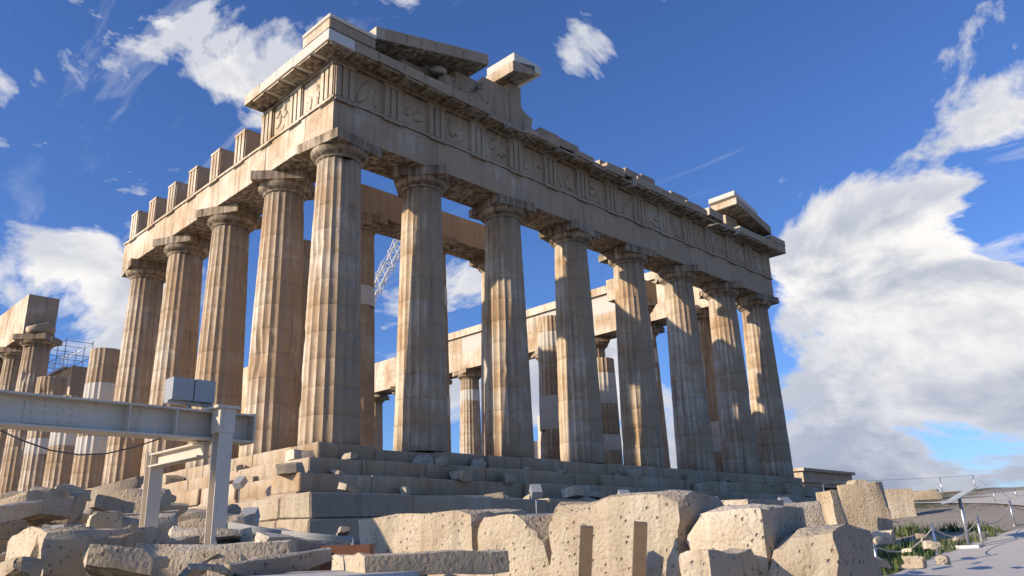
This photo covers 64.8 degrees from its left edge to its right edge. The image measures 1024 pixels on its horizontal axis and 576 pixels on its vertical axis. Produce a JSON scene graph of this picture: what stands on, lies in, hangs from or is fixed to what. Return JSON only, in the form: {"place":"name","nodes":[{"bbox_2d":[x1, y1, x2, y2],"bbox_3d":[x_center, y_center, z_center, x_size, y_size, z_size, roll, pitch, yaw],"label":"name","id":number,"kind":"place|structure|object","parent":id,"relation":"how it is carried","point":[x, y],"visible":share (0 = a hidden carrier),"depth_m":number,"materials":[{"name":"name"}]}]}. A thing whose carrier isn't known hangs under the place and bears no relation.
{"place":"outdoors","nodes":[
{"label":"outdoors","id":0,"kind":"place"},
{"bbox_2d":[209,570,427,575],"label":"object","id":1,"kind":"object","parent":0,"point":[341,573],"depth_m":5.17,"materials":[{"name":"stone"}]},
{"bbox_2d":[0,0,1023,492],"label":"sky","id":2,"kind":"structure","parent":0,"point":[882,141],"materials":[{"name":"blue"}]},
{"bbox_2d":[481,487,1023,575],"bbox_3d":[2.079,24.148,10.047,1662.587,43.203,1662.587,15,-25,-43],"label":"terrain","id":3,"kind":"structure","parent":0,"point":[934,513],"depth_m":20.95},
{"bbox_2d":[0,390,255,543],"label":"steel gantry","id":4,"kind":"object","parent":3,"relation":"on","point":[222,429],"visible":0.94,"depth_m":8.72,"materials":[{"name":"metal"}]},
{"bbox_2d":[0,430,160,455],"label":"gantry cables","id":5,"kind":"object","parent":4,"relation":"attached to","point":[74,453],"visible":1,"depth_m":8.06,"materials":[{"name":"grey rubber"}]},
{"bbox_2d":[163,376,215,407],"bbox_3d":[-3.632,1.212,9.076,0.521,0.340,0.240,15,-25,-43],"label":"gantry machinery box","id":6,"kind":"object","parent":4,"relation":"on","point":[188,392],"visible":0.88,"depth_m":8.99,"materials":[{"name":"grey metal"}]},
{"bbox_2d":[0,449,959,575],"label":"marble blocks","id":7,"kind":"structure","parent":3,"relation":"on","point":[698,533],"depth_m":7.17,"materials":[{"name":"beige stone"}]},
{"bbox_2d":[228,522,354,544],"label":"electric conduits","id":8,"kind":"object","parent":7,"relation":"attached to","point":[313,536],"visible":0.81,"depth_m":11.59,"materials":[{"name":"silver metal"}]},
{"bbox_2d":[320,544,374,570],"bbox_3d":[-1.515,2.500,7.447,0.440,0.240,0.300,-2,-18,-1],"label":"rusty box","id":9,"kind":"object","parent":7,"relation":"on","point":[335,550],"visible":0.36,"depth_m":7.33,"materials":[{"name":"brown metal"}]},
{"bbox_2d":[52,476,792,526],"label":"floodlights","id":10,"kind":"object","parent":7,"relation":"on","point":[535,490],"visible":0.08,"depth_m":19.75,"materials":[{"name":"black metal"}]},
{"bbox_2d":[578,521,647,575],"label":"timber props","id":11,"kind":"object","parent":3,"relation":"on","point":[639,557],"visible":1,"depth_m":6.18,"materials":[{"name":"brown wood"}]},
{"bbox_2d":[793,467,854,490],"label":"building","id":12,"kind":"structure","parent":3,"relation":"on","point":[813,477],"depth_m":85.64,"materials":[{"name":"stone"}]},
{"bbox_2d":[871,520,1002,575],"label":"grass tufts","id":13,"kind":"object","parent":3,"relation":"on","point":[894,559],"visible":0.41,"depth_m":16.55,"materials":[{"name":"green plant"}]},
{"bbox_2d":[874,500,1018,573],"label":"barrier posts","id":14,"kind":"object","parent":3,"relation":"on","point":[978,527],"visible":0.4,"depth_m":15.82,"materials":[{"name":"grey metal"}]},
{"bbox_2d":[876,504,1023,551],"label":"barrier rope","id":15,"kind":"object","parent":14,"relation":"attached to","point":[953,536],"visible":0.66,"depth_m":15.15,"materials":[{"name":"beige fabric"}]},
{"bbox_2d":[890,490,1023,575],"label":"path","id":16,"kind":"structure","parent":0,"point":[1002,554],"depth_m":14.50,"materials":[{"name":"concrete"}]},
{"bbox_2d":[822,475,1016,500],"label":"fence posts","id":17,"kind":"object","parent":16,"relation":"on","point":[941,485],"visible":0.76,"depth_m":28.27,"materials":[{"name":"grey metal"}]},
{"bbox_2d":[951,498,984,548],"bbox_3d":[9.008,4.663,16.067,0.500,1.000,0.500,15,-25,-43],"label":"sign post","id":18,"kind":"object","parent":16,"relation":"on","point":[968,545],"visible":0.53,"depth_m":15.98,"materials":[{"name":"grey metal"}]},
{"bbox_2d":[940,486,978,504],"bbox_3d":[8.992,4.181,16.223,1.134,0.295,0.965,15,-25,-43],"label":"information sign","id":19,"kind":"object","parent":18,"relation":"on","point":[959,495],"visible":1,"depth_m":16.11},
{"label":"older parthenon podium","id":20,"kind":"object","parent":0,"visible":0},
{"bbox_2d":[189,492,583,541],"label":"podium top courses","id":21,"kind":"object","parent":20,"relation":"on","point":[321,512],"visible":0.12,"depth_m":17.95,"materials":[{"name":"stone"}]},
{"bbox_2d":[88,442,821,507],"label":"temple steps","id":22,"kind":"structure","parent":20,"relation":"on","point":[370,469],"depth_m":26.95,"materials":[{"name":"stone"}]},
{"bbox_2d":[0,359,2,374],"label":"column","id":23,"kind":"structure","parent":22,"relation":"on","point":[1,362],"depth_m":55.77,"materials":[{"name":"stone"}]},
{"bbox_2d":[0,346,22,469],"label":"column","id":24,"kind":"structure","parent":22,"relation":"on","point":[11,356],"depth_m":52.64,"materials":[{"name":"stone"}]},
{"bbox_2d":[0,333,62,494],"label":"column","id":25,"kind":"structure","parent":22,"relation":"on","point":[37,347],"depth_m":49.40,"materials":[{"name":"stone"}]},
{"bbox_2d":[18,376,67,491],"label":"stub column","id":26,"kind":"structure","parent":22,"relation":"on","point":[33,466],"depth_m":44.99,"materials":[{"name":"stone"}]},
{"bbox_2d":[42,395,82,486],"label":"stub column","id":27,"kind":"structure","parent":22,"relation":"on","point":[58,469],"depth_m":41.80,"materials":[{"name":"stone"}]},
{"bbox_2d":[70,347,120,488],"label":"stub column","id":28,"kind":"structure","parent":22,"relation":"on","point":[100,383],"depth_m":39.37,"materials":[{"name":"stone"}]},
{"bbox_2d":[101,258,166,484],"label":"column","id":29,"kind":"structure","parent":22,"relation":"on","point":[138,345],"depth_m":37.49,"materials":[{"name":"stone"}]},
{"bbox_2d":[122,41,341,268],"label":"entablature","id":30,"kind":"structure","parent":29,"relation":"on","point":[287,98],"depth_m":31.67,"materials":[{"name":"stone"}]},
{"bbox_2d":[140,233,210,475],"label":"column","id":31,"kind":"structure","parent":22,"relation":"on","point":[186,254],"depth_m":34.89,"materials":[{"name":"stone"}]},
{"bbox_2d":[185,202,261,468],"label":"column","id":32,"kind":"structure","parent":22,"relation":"on","point":[220,356],"depth_m":31.90,"materials":[{"name":"stone"}]},
{"bbox_2d":[240,169,314,456],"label":"column","id":33,"kind":"structure","parent":22,"relation":"on","point":[272,391],"depth_m":28.59,"materials":[{"name":"stone"}]},
{"bbox_2d":[297,127,381,445],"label":"column","id":34,"kind":"structure","parent":22,"relation":"on","point":[340,159],"depth_m":26.06,"materials":[{"name":"stone"}]},
{"bbox_2d":[0,183,708,457],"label":"cella and inner entablature","id":35,"kind":"object","parent":22,"relation":"on","point":[30,313],"visible":0.15,"depth_m":51.61,"materials":[{"name":"stone"}]},
{"bbox_2d":[47,337,93,376],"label":"scaffolding","id":36,"kind":"object","parent":35,"relation":"on","point":[60,369],"visible":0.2,"depth_m":59.27,"materials":[{"name":"grey metal"}]},
{"bbox_2d":[359,212,387,445],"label":"column","id":37,"kind":"structure","parent":22,"relation":"on","point":[372,225],"depth_m":32.95,"materials":[{"name":"stone"}]},
{"bbox_2d":[374,393,389,449],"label":"column","id":38,"kind":"structure","parent":22,"relation":"on","point":[380,399],"depth_m":72.14,"materials":[{"name":"stone"}]},
{"bbox_2d":[374,239,400,304],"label":"crane","id":39,"kind":"object","parent":22,"relation":"on","point":[384,267],"visible":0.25,"depth_m":52.17,"materials":[{"name":"white paint"}]},
{"bbox_2d":[390,386,395,450],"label":"column","id":40,"kind":"structure","parent":22,"relation":"on","point":[393,389],"depth_m":69.44,"materials":[{"name":"stone"}]},
{"bbox_2d":[391,165,449,452],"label":"column","id":41,"kind":"structure","parent":22,"relation":"on","point":[421,415],"depth_m":28.52,"materials":[{"name":"stone"}]},
{"bbox_2d":[443,237,457,451],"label":"column","id":42,"kind":"structure","parent":22,"relation":"on","point":[449,244],"depth_m":36.21,"materials":[{"name":"stone"}]},
{"bbox_2d":[452,368,481,454],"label":"column","id":43,"kind":"structure","parent":22,"relation":"on","point":[470,428],"depth_m":63.17,"materials":[{"name":"stone"}]},
{"bbox_2d":[469,256,486,454],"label":"column","id":44,"kind":"structure","parent":22,"relation":"on","point":[478,263],"depth_m":38.69,"materials":[{"name":"stone"}]},
{"bbox_2d":[469,193,535,457],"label":"column","id":45,"kind":"structure","parent":22,"relation":"on","point":[508,421],"depth_m":31.47,"materials":[{"name":"stone"}]},
{"bbox_2d":[531,349,537,360],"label":"column","id":46,"kind":"structure","parent":22,"relation":"on","point":[534,355],"depth_m":58.81,"materials":[{"name":"stone"}]},
{"bbox_2d":[538,315,559,459],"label":"column","id":47,"kind":"structure","parent":22,"relation":"on","point":[548,395],"depth_m":40.59,"materials":[{"name":"stone"}]},
{"bbox_2d":[539,220,605,463],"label":"column","id":48,"kind":"structure","parent":22,"relation":"on","point":[581,428],"depth_m":34.40,"materials":[{"name":"stone"}]},
{"bbox_2d":[293,28,785,298],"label":"entablature","id":49,"kind":"structure","parent":48,"relation":"on","point":[398,113],"depth_m":33.67,"materials":[{"name":"stone"}]},
{"bbox_2d":[340,17,490,107],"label":"pediment sculptures","id":50,"kind":"object","parent":49,"relation":"on","point":[479,93],"visible":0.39,"depth_m":31.84,"materials":[{"name":"stone"}]},
{"bbox_2d":[302,13,784,246],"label":"pediment","id":51,"kind":"structure","parent":49,"relation":"on","point":[506,79],"depth_m":32.84,"materials":[{"name":"stone"}]},
{"bbox_2d":[595,336,609,357],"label":"column","id":52,"kind":"structure","parent":22,"relation":"on","point":[602,342],"depth_m":55.20,"materials":[{"name":"stone"}]},
{"bbox_2d":[597,357,622,464],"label":"column","id":53,"kind":"structure","parent":22,"relation":"on","point":[610,414],"depth_m":43.00,"materials":[{"name":"stone"}]},
{"bbox_2d":[598,243,664,467],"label":"column","id":54,"kind":"structure","parent":22,"relation":"on","point":[642,439],"depth_m":37.34,"materials":[{"name":"stone"}]},
{"bbox_2d":[647,300,666,467],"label":"column","id":55,"kind":"structure","parent":22,"relation":"on","point":[651,305],"depth_m":47.11,"materials":[{"name":"stone"}]},
{"bbox_2d":[651,322,670,467],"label":"column","id":56,"kind":"structure","parent":22,"relation":"on","point":[657,329],"depth_m":51.61,"materials":[{"name":"stone"}]},
{"bbox_2d":[655,264,716,471],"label":"column","id":57,"kind":"structure","parent":22,"relation":"on","point":[693,435],"depth_m":40.25,"materials":[{"name":"stone"}]},
{"bbox_2d":[696,308,722,471],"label":"column","id":58,"kind":"structure","parent":22,"relation":"on","point":[703,320],"depth_m":48.44,"materials":[{"name":"stone"}]},
{"bbox_2d":[698,281,760,474],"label":"column","id":59,"kind":"structure","parent":22,"relation":"on","point":[739,451],"depth_m":43.21,"materials":[{"name":"stone"}]},
{"bbox_2d":[735,292,793,476],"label":"column","id":60,"kind":"structure","parent":22,"relation":"on","point":[770,428],"depth_m":45.71,"materials":[{"name":"stone"}]}
]}

